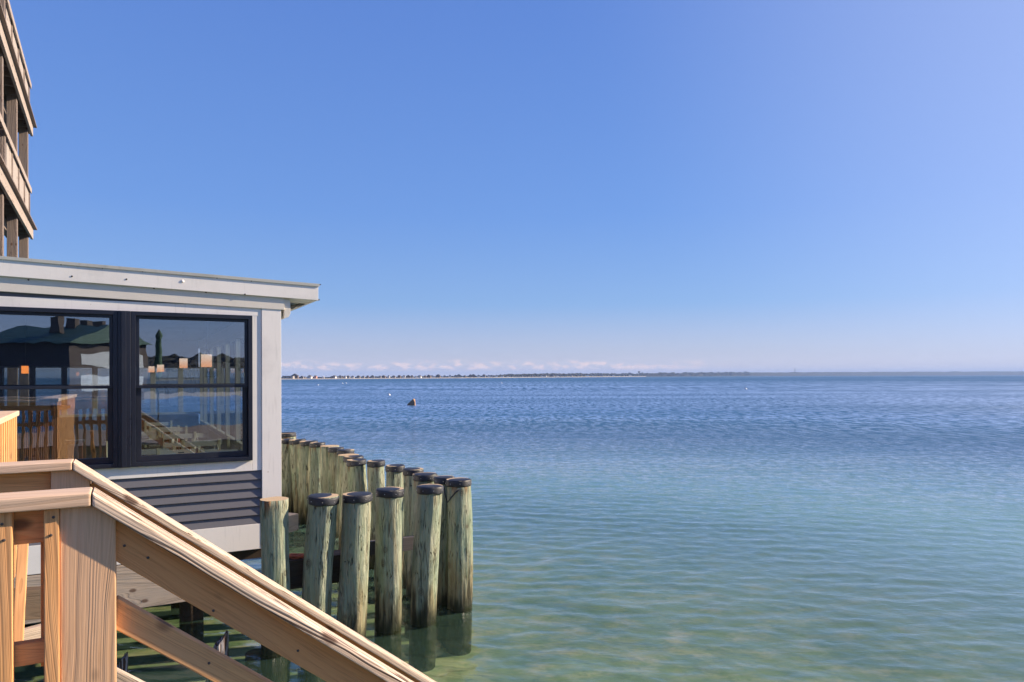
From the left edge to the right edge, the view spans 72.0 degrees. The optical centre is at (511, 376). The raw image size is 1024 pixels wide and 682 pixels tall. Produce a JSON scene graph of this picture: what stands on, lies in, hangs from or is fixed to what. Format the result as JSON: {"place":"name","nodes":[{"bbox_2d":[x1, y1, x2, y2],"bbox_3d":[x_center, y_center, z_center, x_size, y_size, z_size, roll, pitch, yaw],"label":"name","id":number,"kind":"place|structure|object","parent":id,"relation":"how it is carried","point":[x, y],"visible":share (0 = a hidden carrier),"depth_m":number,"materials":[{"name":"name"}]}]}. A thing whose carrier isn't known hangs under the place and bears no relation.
{"place":"outdoors","nodes":[
{"label":"outdoors","id":0,"kind":"place"},
{"bbox_2d":[14,586,40,619],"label":"cross beam","id":1,"kind":"structure","parent":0,"point":[33,605],"depth_m":4.80,"materials":[{"name":"brown wood"}]},
{"bbox_2d":[0,411,18,577],"bbox_3d":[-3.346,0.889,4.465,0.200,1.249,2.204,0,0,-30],"label":"wooden post","id":2,"kind":"object","parent":1,"relation":"on","point":[8,436],"visible":0.45,"depth_m":5.06,"materials":[{"name":"brown wood"}]},
{"bbox_2d":[24,624,40,639],"bbox_3d":[-2.790,1.515,4.050,0.050,0.130,0.358,0,-1,33],"label":"grey plank","id":3,"kind":"object","parent":2,"relation":"attached to","point":[32,632],"visible":0.1,"depth_m":4.06,"materials":[{"name":"beige wood"}]},
{"bbox_2d":[141,434,169,439],"bbox_3d":[-6.867,1.540,13.800,0.800,0.755,0.700,0,0,-29],"label":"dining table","id":4,"kind":"object","parent":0,"point":[144,437],"visible":0.02,"depth_m":13.39,"materials":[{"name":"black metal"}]},
{"bbox_2d":[169,429,179,442],"bbox_3d":[-5.829,1.032,12.200,0.120,0.254,0.180,0,0,38],"label":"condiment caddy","id":5,"kind":"object","parent":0,"point":[172,440],"visible":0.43,"depth_m":12.16,"materials":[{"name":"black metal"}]},
{"bbox_2d":[289,553,303,558],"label":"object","id":6,"kind":"object","parent":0,"point":[296,555],"visible":0.81,"depth_m":7.50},
{"bbox_2d":[4,375,1023,681],"bbox_3d":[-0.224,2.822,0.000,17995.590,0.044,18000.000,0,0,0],"label":"water","id":7,"kind":"structure","parent":0,"point":[922,473],"depth_m":27.14,"materials":[{"name":"blue liquid"}]},
{"bbox_2d":[407,399,415,404],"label":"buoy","id":8,"kind":"object","parent":7,"relation":"in","point":[412,402],"visible":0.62,"depth_m":68.95,"materials":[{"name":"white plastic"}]},
{"bbox_2d":[4,0,1023,377],"label":"sky","id":9,"kind":"structure","parent":0,"point":[466,187],"materials":[{"name":"blue"}]},
{"bbox_2d":[14,508,1023,681],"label":"shallow water","id":10,"kind":"structure","parent":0,"point":[648,639],"depth_m":9.76,"materials":[{"name":"water"}]},
{"bbox_2d":[0,0,36,405],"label":"balcony tower","id":11,"kind":"structure","parent":10,"relation":"on","point":[16,118],"depth_m":16.52,"materials":[{"name":"brown wood"}]},
{"bbox_2d":[117,651,127,672],"bbox_3d":[-3.748,2.983,6.738,0.135,0.693,0.126,0,0,0],"label":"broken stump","id":12,"kind":"object","parent":10,"relation":"on","point":[122,664],"visible":0.52,"depth_m":6.72,"materials":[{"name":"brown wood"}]},
{"bbox_2d":[117,668,144,681],"bbox_3d":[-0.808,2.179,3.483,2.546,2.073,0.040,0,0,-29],"label":"stairs","id":13,"kind":"structure","parent":10,"relation":"on","point":[123,676],"depth_m":3.01,"materials":[{"name":"brown wood"}]},
{"bbox_2d":[0,256,320,642],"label":"seaside restaurant","id":14,"kind":"structure","parent":10,"relation":"on","point":[115,320],"depth_m":7.91,"materials":[{"name":"white paint"}]},
{"bbox_2d":[0,366,31,405],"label":"window","id":15,"kind":"structure","parent":14,"relation":"in","point":[1,367],"depth_m":14.26,"materials":[{"name":"black glass"}]},
{"bbox_2d":[21,317,28,373],"bbox_3d":[-6.563,-0.416,9.500,0.081,0.758,0.081,0,0,0],"label":"pendant lamp","id":16,"kind":"object","parent":14,"relation":"hanging from","point":[24,369],"visible":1,"depth_m":9.49,"materials":[{"name":"orange metal"}]},
{"bbox_2d":[0,405,70,460],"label":"slatted bar","id":17,"kind":"object","parent":14,"relation":"on","point":[37,432],"visible":0.43,"depth_m":9.57,"materials":[{"name":"brown wood"}]},
{"bbox_2d":[32,366,63,416],"bbox_3d":[-9.586,0.325,14.583,0.548,1.060,0.080,0,0,-29],"label":"window","id":18,"kind":"structure","parent":14,"relation":"in","point":[33,367],"depth_m":14.52,"materials":[{"name":"black glass"}]},
{"bbox_2d":[0,306,117,468],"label":"window","id":19,"kind":"structure","parent":14,"relation":"in","point":[111,461],"depth_m":7.28,"materials":[{"name":"black metal"}]},
{"bbox_2d":[64,439,84,458],"bbox_3d":[-5.702,1.375,9.193,0.220,1.080,0.235,0,0,-29],"label":"service station","id":20,"kind":"object","parent":14,"relation":"on","point":[74,449],"visible":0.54,"depth_m":9.10,"materials":[{"name":"brown wood"}]},
{"bbox_2d":[64,366,94,416],"bbox_3d":[-9.104,0.324,14.847,0.548,1.060,0.080,0,0,-29],"label":"window","id":21,"kind":"structure","parent":14,"relation":"in","point":[65,367],"depth_m":14.83,"materials":[{"name":"grey glass"}]},
{"bbox_2d":[95,366,108,415],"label":"window","id":22,"kind":"structure","parent":14,"relation":"in","point":[96,367],"depth_m":14.96,"materials":[{"name":"white glass"}]},
{"bbox_2d":[104,441,107,457],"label":"dining chair","id":23,"kind":"object","parent":14,"relation":"on","point":[105,448],"visible":0.08,"depth_m":9.91,"materials":[{"name":"paint"}]},
{"bbox_2d":[139,367,152,414],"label":"window","id":24,"kind":"structure","parent":14,"relation":"in","point":[151,373],"depth_m":15.46,"materials":[{"name":"blue glass"}]},
{"bbox_2d":[141,429,160,449],"bbox_3d":[-6.393,1.417,12.204,0.520,1.000,0.450,0,0,-32],"label":"dining chair","id":25,"kind":"object","parent":14,"relation":"on","point":[151,433],"visible":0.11,"depth_m":12.09,"materials":[{"name":"paint"}]},
{"bbox_2d":[148,339,154,371],"bbox_3d":[-7.671,-0.439,15.000,0.117,0.707,0.117,0,0,0],"label":"pendant lamp","id":26,"kind":"object","parent":14,"relation":"hanging from","point":[151,368],"visible":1,"depth_m":14.98,"materials":[{"name":"orange metal"}]},
{"bbox_2d":[141,437,163,448],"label":"dining chair","id":27,"kind":"object","parent":14,"relation":"on","point":[152,442],"visible":0.09,"depth_m":10.46,"materials":[{"name":"paint"}]},
{"bbox_2d":[144,420,171,455],"bbox_3d":[-7.162,1.419,14.340,0.520,1.000,0.450,0,0,-34],"label":"dining chair","id":28,"kind":"object","parent":14,"relation":"on","point":[157,424],"visible":0.34,"depth_m":14.46,"materials":[{"name":"paint"}]},
{"bbox_2d":[141,446,175,454],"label":"dining chair","id":29,"kind":"object","parent":14,"relation":"on","point":[148,451],"visible":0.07,"depth_m":9.10,"materials":[{"name":"paint"}]},
{"bbox_2d":[157,337,163,371],"bbox_3d":[-7.081,-0.442,14.200,0.126,0.703,0.126,0,0,0],"label":"pendant lamp","id":30,"kind":"object","parent":14,"relation":"hanging from","point":[160,367],"visible":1,"depth_m":14.17,"materials":[{"name":"orange metal"}]},
{"bbox_2d":[148,425,179,454],"bbox_3d":[-6.572,1.417,13.260,0.520,1.000,0.450,0,0,-34],"label":"dining chair","id":31,"kind":"object","parent":14,"relation":"on","point":[154,429],"visible":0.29,"depth_m":12.99,"materials":[{"name":"paint"}]},
{"bbox_2d":[153,367,180,414],"bbox_3d":[-7.655,0.320,15.640,0.548,1.060,0.080,0,0,-29],"label":"window","id":32,"kind":"structure","parent":14,"relation":"in","point":[179,369],"depth_m":15.61,"materials":[{"name":"blue glass"}]},
{"bbox_2d":[149,441,190,449],"bbox_3d":[-5.828,1.538,12.200,0.800,0.755,0.700,0,0,-29],"label":"dining table","id":33,"kind":"object","parent":14,"relation":"on","point":[155,446],"visible":0.09,"depth_m":11.82,"materials":[{"name":"black metal"}]},
{"bbox_2d":[156,426,186,448],"bbox_3d":[-6.123,1.416,12.740,0.520,1.000,0.450,0,0,-32],"label":"dining chair","id":34,"kind":"object","parent":14,"relation":"on","point":[173,429],"visible":0.24,"depth_m":12.91,"materials":[{"name":"paint"}]},
{"bbox_2d":[161,432,195,447],"bbox_3d":[-5.533,1.414,11.660,0.520,1.000,0.450,0,0,-32],"label":"dining chair","id":35,"kind":"object","parent":14,"relation":"on","point":[174,436],"visible":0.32,"depth_m":11.45,"materials":[{"name":"paint"}]},
{"bbox_2d":[156,446,200,454],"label":"dining chair","id":36,"kind":"object","parent":14,"relation":"on","point":[164,452],"visible":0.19,"depth_m":9.02,"materials":[{"name":"paint"}]},
{"bbox_2d":[179,330,187,367],"bbox_3d":[-5.685,-0.470,12.200,0.130,0.654,0.130,0,0,0],"label":"pendant lamp","id":37,"kind":"object","parent":14,"relation":"hanging from","point":[183,361],"visible":1,"depth_m":12.16,"materials":[{"name":"orange metal"}]},
{"bbox_2d":[181,367,199,413],"bbox_3d":[-7.174,0.319,15.903,0.548,1.060,0.080,0,0,-29],"label":"window","id":38,"kind":"structure","parent":14,"relation":"in","point":[182,412],"depth_m":15.75,"materials":[{"name":"glass"}]},
{"bbox_2d":[174,431,208,449],"bbox_3d":[-5.177,1.413,11.440,0.520,1.000,0.450,0,0,-29],"label":"dining chair","id":39,"kind":"object","parent":14,"relation":"on","point":[206,434],"visible":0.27,"depth_m":11.68,"materials":[{"name":"paint"}]},
{"bbox_2d":[131,311,252,466],"bbox_3d":[-3.479,0.133,7.704,1.204,1.630,0.123,0,0,-29],"label":"window","id":40,"kind":"structure","parent":14,"relation":"in","point":[137,460],"depth_m":7.66,"materials":[{"name":"black metal"}]},
{"bbox_2d":[181,439,220,449],"bbox_3d":[-4.587,1.412,10.361,0.520,1.000,0.450,0,0,-29],"label":"dining chair","id":41,"kind":"object","parent":14,"relation":"on","point":[196,444],"visible":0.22,"depth_m":10.18,"materials":[{"name":"paint"}]},
{"bbox_2d":[200,347,203,424],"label":"window","id":42,"kind":"structure","parent":14,"relation":"in","point":[201,349],"depth_m":15.73,"materials":[{"name":"clear glass"}]},
{"bbox_2d":[201,321,211,366],"bbox_3d":[-4.247,-0.465,9.800,0.139,0.672,0.139,0,0,0],"label":"pendant lamp","id":43,"kind":"object","parent":14,"relation":"hanging from","point":[206,359],"visible":0.94,"depth_m":9.75,"materials":[{"name":"orange metal"}]},
{"bbox_2d":[204,345,209,428],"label":"window","id":44,"kind":"structure","parent":14,"relation":"in","point":[206,369],"depth_m":14.76,"materials":[{"name":"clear glass"}]},
{"bbox_2d":[191,437,229,450],"bbox_3d":[-4.364,1.411,10.239,0.520,1.000,0.450,0,0,-26],"label":"dining chair","id":45,"kind":"object","parent":14,"relation":"on","point":[226,441],"visible":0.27,"depth_m":10.49,"materials":[{"name":"paint"}]},
{"bbox_2d":[210,342,216,432],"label":"window","id":46,"kind":"structure","parent":14,"relation":"in","point":[213,347],"depth_m":13.72,"materials":[{"name":"clear glass"}]},
{"bbox_2d":[200,447,241,452],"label":"dining chair","id":47,"kind":"object","parent":14,"relation":"on","point":[202,450],"visible":0.1,"depth_m":8.94,"materials":[{"name":"paint"}]},
{"bbox_2d":[217,339,224,437],"bbox_3d":[-5.076,0.212,12.404,0.090,1.682,1.247,0,0,-29],"label":"window","id":48,"kind":"structure","parent":14,"relation":"in","point":[220,344],"depth_m":12.59,"materials":[{"name":"clear glass"}]},
{"bbox_2d":[225,335,234,444],"bbox_3d":[-4.476,0.211,11.308,0.090,1.682,1.247,0,0,-29],"label":"window","id":49,"kind":"structure","parent":14,"relation":"in","point":[230,341],"depth_m":11.50,"materials":[{"name":"clear glass"}]},
{"bbox_2d":[235,332,243,447],"bbox_3d":[-3.876,0.209,10.211,0.090,1.682,1.247,0,0,-29],"label":"window","id":50,"kind":"structure","parent":14,"relation":"in","point":[239,338],"depth_m":10.59,"materials":[{"name":"clear glass"}]},
{"bbox_2d":[289,513,297,532],"bbox_3d":[-3.728,2.277,10.491,0.200,0.260,1.287,0,0,28],"label":"cross timber","id":51,"kind":"object","parent":14,"relation":"attached to","point":[293,522],"visible":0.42,"depth_m":10.92,"materials":[{"name":"grey wood"}]},
{"bbox_2d":[0,487,413,681],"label":"stair railing","id":52,"kind":"object","parent":10,"relation":"on","point":[88,538],"visible":1,"depth_m":2.10,"materials":[{"name":"brown wood"}]},
{"bbox_2d":[205,630,228,681],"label":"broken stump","id":53,"kind":"object","parent":10,"relation":"on","point":[221,645],"visible":0.3,"depth_m":6.95,"materials":[{"name":"grey wood"}]},
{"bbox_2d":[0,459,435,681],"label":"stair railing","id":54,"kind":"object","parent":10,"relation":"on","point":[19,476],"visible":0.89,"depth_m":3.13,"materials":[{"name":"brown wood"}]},
{"bbox_2d":[14,544,28,641],"bbox_3d":[-2.407,1.086,3.450,0.045,0.632,0.030,0,-33,-30],"label":"baluster","id":55,"kind":"object","parent":54,"relation":"attached to","point":[20,587],"visible":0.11,"depth_m":3.45,"materials":[{"name":"brown wood"}]},
{"bbox_2d":[245,648,260,673],"bbox_3d":[-2.629,3.242,7.287,0.240,0.770,0.240,0,0,0],"label":"sunken pile","id":56,"kind":"object","parent":10,"relation":"on","point":[253,659],"visible":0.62,"depth_m":7.18,"materials":[{"name":"grey wood"}]},
{"bbox_2d":[260,496,289,681],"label":"piling","id":57,"kind":"object","parent":10,"relation":"on","point":[274,526],"visible":0.63,"depth_m":7.08,"materials":[{"name":"green wood"}]},
{"bbox_2d":[281,438,295,546],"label":"piling","id":58,"kind":"object","parent":10,"relation":"on","point":[286,483],"visible":0.3,"depth_m":13.93,"materials":[{"name":"green wood"}]},
{"bbox_2d":[281,432,295,438],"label":"piling","id":59,"kind":"object","parent":10,"relation":"on","point":[285,435],"visible":0.13,"depth_m":14.98,"materials":[{"name":"brown wood"}]},
{"bbox_2d":[289,438,305,542],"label":"piling","id":60,"kind":"object","parent":10,"relation":"on","point":[294,447],"visible":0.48,"depth_m":13.80,"materials":[{"name":"green wood"}]},
{"bbox_2d":[296,440,317,551],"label":"piling","id":61,"kind":"object","parent":10,"relation":"on","point":[304,472],"visible":0.54,"depth_m":13.46,"materials":[{"name":"green wood"}]},
{"bbox_2d":[309,442,325,494],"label":"piling","id":62,"kind":"object","parent":10,"relation":"on","point":[314,483],"visible":0.32,"depth_m":13.17,"materials":[{"name":"green wood"}]},
{"bbox_2d":[297,493,339,681],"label":"piling","id":63,"kind":"object","parent":10,"relation":"on","point":[321,527],"visible":0.58,"depth_m":7.24,"materials":[{"name":"green wood"}]},
{"bbox_2d":[289,549,340,588],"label":"timber beam","id":64,"kind":"structure","parent":63,"relation":"attached to","point":[296,573],"depth_m":7.46,"materials":[{"name":"black wood"}]},
{"bbox_2d":[369,535,413,555],"bbox_3d":[-1.481,1.946,8.061,0.864,0.155,0.070,0,0,-29],"label":"waler board","id":65,"kind":"object","parent":64,"relation":"attached to","point":[407,543],"depth_m":8.16,"materials":[{"name":"grey wood"}]},
{"bbox_2d":[320,445,338,492],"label":"piling","id":66,"kind":"object","parent":10,"relation":"on","point":[324,467],"visible":0.2,"depth_m":12.57,"materials":[{"name":"green wood"}]},
{"bbox_2d":[328,447,343,549],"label":"piling","id":67,"kind":"object","parent":10,"relation":"on","point":[332,471],"visible":0.38,"depth_m":12.28,"materials":[{"name":"green wood"}]},
{"bbox_2d":[337,449,354,521],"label":"piling","id":68,"kind":"object","parent":10,"relation":"on","point":[345,451],"visible":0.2,"depth_m":11.92,"materials":[{"name":"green wood"}]},
{"bbox_2d":[338,454,358,514],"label":"piling","id":69,"kind":"object","parent":10,"relation":"on","point":[340,462],"visible":0.12,"depth_m":11.13,"materials":[{"name":"brown wood"}]},
{"bbox_2d":[337,455,363,590],"bbox_3d":[-2.527,2.410,11.028,0.418,2.333,0.320,0,0,0],"label":"piling","id":70,"kind":"object","parent":10,"relation":"on","point":[345,482],"visible":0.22,"depth_m":10.92,"materials":[{"name":"brown wood"}]},
{"bbox_2d":[337,492,372,637],"bbox_3d":[-1.703,2.409,7.495,0.448,2.331,0.328,0,0,0],"label":"piling","id":71,"kind":"object","parent":10,"relation":"on","point":[354,568],"visible":0.81,"depth_m":7.37,"materials":[{"name":"brown wood"}]},
{"bbox_2d":[346,458,366,491],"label":"piling","id":72,"kind":"object","parent":10,"relation":"on","point":[356,474],"visible":0.28,"depth_m":10.45,"materials":[{"name":"brown wood"}]},
{"bbox_2d":[367,459,384,603],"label":"piling","id":73,"kind":"object","parent":10,"relation":"on","point":[375,475],"visible":0.44,"depth_m":10.32,"materials":[{"name":"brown wood"}]},
{"bbox_2d":[374,487,403,658],"bbox_3d":[-1.369,2.408,7.823,0.353,2.331,0.317,0,0,0],"label":"piling","id":74,"kind":"object","parent":10,"relation":"on","point":[388,555],"visible":0.83,"depth_m":7.70,"materials":[{"name":"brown wood"}]},
{"bbox_2d":[385,464,405,589],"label":"piling","id":75,"kind":"object","parent":10,"relation":"on","point":[394,475],"visible":0.27,"depth_m":9.79,"materials":[{"name":"brown wood"}]},
{"bbox_2d":[401,467,423,625],"bbox_3d":[-1.350,2.408,9.514,0.322,2.331,0.283,0,0,0],"label":"piling","id":76,"kind":"object","parent":10,"relation":"on","point":[408,473],"visible":0.38,"depth_m":9.42,"materials":[{"name":"brown wood"}]},
{"bbox_2d":[404,472,437,638],"bbox_3d":[-1.165,2.408,9.024,0.436,2.330,0.319,0,0,0],"label":"piling","id":77,"kind":"object","parent":10,"relation":"on","point":[420,478],"visible":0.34,"depth_m":8.92,"materials":[{"name":"brown wood"}]},
{"bbox_2d":[409,484,443,671],"bbox_3d":[-0.981,2.407,8.031,0.408,2.331,0.310,0,0,0],"label":"piling","id":78,"kind":"object","parent":10,"relation":"on","point":[423,613],"visible":0.98,"depth_m":7.90,"materials":[{"name":"brown wood"}]},
{"bbox_2d":[434,475,454,647],"bbox_3d":[-0.833,2.407,8.748,0.283,2.330,0.274,0,0,0],"label":"piling","id":79,"kind":"object","parent":10,"relation":"on","point":[442,592],"visible":0.41,"depth_m":8.63,"materials":[{"name":"brown wood"}]},
{"bbox_2d":[443,478,472,655],"bbox_3d":[-0.648,2.406,8.528,0.352,2.332,0.323,0,0,0],"label":"piling","id":80,"kind":"object","parent":10,"relation":"on","point":[460,567],"visible":0.93,"depth_m":8.41,"materials":[{"name":"brown wood"}]},
{"bbox_2d":[156,371,1023,379],"bbox_3d":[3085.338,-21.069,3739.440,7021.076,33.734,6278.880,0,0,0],"label":"shore","id":81,"kind":"structure","parent":0,"point":[951,373],"depth_m":3998.07,"materials":[{"name":"sand"},{"name":"vegetation"}]},
{"bbox_2d":[282,376,294,378],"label":"beach house","id":82,"kind":"structure","parent":81,"relation":"on","point":[288,377],"depth_m":782.67,"materials":[{"name":"white"}]},
{"bbox_2d":[281,371,750,377],"bbox_3d":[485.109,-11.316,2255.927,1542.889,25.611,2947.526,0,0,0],"label":"woodland","id":83,"kind":"object","parent":81,"relation":"on","point":[669,374],"visible":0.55,"depth_m":2365.74,"materials":[{"name":"plant"}]}
]}

